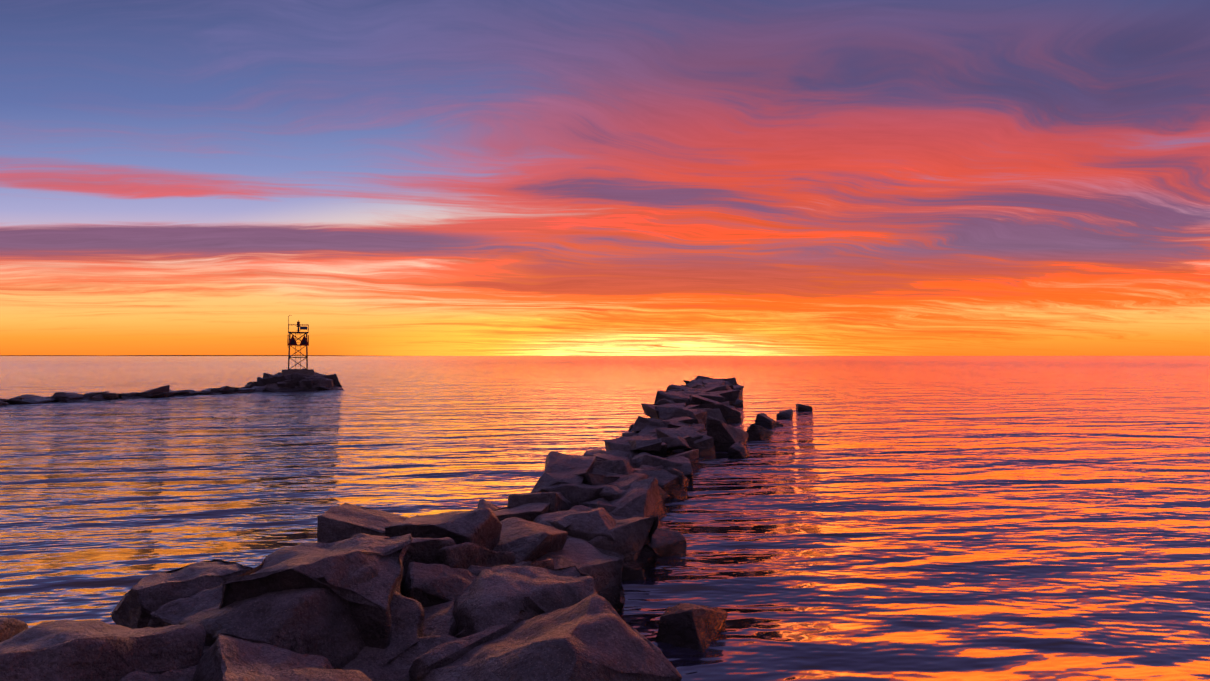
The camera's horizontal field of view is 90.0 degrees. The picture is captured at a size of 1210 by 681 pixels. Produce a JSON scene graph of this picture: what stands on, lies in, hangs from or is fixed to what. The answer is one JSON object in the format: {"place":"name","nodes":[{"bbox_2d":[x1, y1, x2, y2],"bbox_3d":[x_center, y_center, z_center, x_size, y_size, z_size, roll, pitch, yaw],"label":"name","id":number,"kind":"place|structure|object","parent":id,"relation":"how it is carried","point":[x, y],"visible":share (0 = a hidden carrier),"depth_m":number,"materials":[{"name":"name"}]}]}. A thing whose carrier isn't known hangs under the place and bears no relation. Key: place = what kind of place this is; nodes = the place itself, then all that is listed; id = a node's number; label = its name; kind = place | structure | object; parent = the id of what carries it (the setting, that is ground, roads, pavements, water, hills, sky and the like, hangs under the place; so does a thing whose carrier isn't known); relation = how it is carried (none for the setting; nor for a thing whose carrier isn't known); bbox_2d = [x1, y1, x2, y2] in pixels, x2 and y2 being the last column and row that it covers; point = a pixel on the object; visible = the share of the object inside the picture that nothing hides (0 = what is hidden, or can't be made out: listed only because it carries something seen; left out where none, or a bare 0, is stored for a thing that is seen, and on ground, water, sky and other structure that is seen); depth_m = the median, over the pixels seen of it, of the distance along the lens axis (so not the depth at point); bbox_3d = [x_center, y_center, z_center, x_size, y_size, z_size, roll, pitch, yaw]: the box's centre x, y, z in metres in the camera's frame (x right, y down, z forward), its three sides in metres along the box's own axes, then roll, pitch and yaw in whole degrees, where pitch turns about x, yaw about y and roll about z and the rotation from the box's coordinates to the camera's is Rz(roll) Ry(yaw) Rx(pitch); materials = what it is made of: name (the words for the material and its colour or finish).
{"place":"outdoors","nodes":[
{"label":"outdoors","id":0,"kind":"place"},
{"bbox_2d":[0,355,343,355],"bbox_3d":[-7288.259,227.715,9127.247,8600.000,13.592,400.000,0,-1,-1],"label":"shore land","id":1,"kind":"structure","parent":0,"point":[171,355],"depth_m":8938.63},
{"bbox_2d":[282,315,313,375],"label":"light tower","id":2,"kind":"structure","parent":0,"point":[304,342],"depth_m":44.77,"materials":[{"name":"metal"}]},
{"bbox_2d":[0,356,1209,680],"bbox_3d":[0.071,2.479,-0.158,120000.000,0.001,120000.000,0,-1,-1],"label":"sea water","id":3,"kind":"structure","parent":0,"point":[956,518],"depth_m":11.49,"materials":[{"name":"orange liquid"}]},
{"bbox_2d":[0,368,342,405],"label":"jetty rocks","id":4,"kind":"object","parent":3,"relation":"in","point":[276,382],"visible":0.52,"depth_m":39.74,"materials":[{"name":"stone"}]},
{"bbox_2d":[0,436,727,680],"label":"jetty rocks","id":5,"kind":"object","parent":3,"relation":"in","point":[525,587],"visible":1,"depth_m":3.94,"materials":[{"name":"stone"}]},
{"bbox_2d":[616,376,812,464],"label":"rocks","id":6,"kind":"object","parent":3,"relation":"in","point":[699,412],"visible":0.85,"depth_m":19.17,"materials":[{"name":"stone"}]},
{"bbox_2d":[0,0,1209,355],"label":"sky","id":7,"kind":"structure","parent":0,"point":[178,177],"materials":[{"name":"orange"}]}
]}

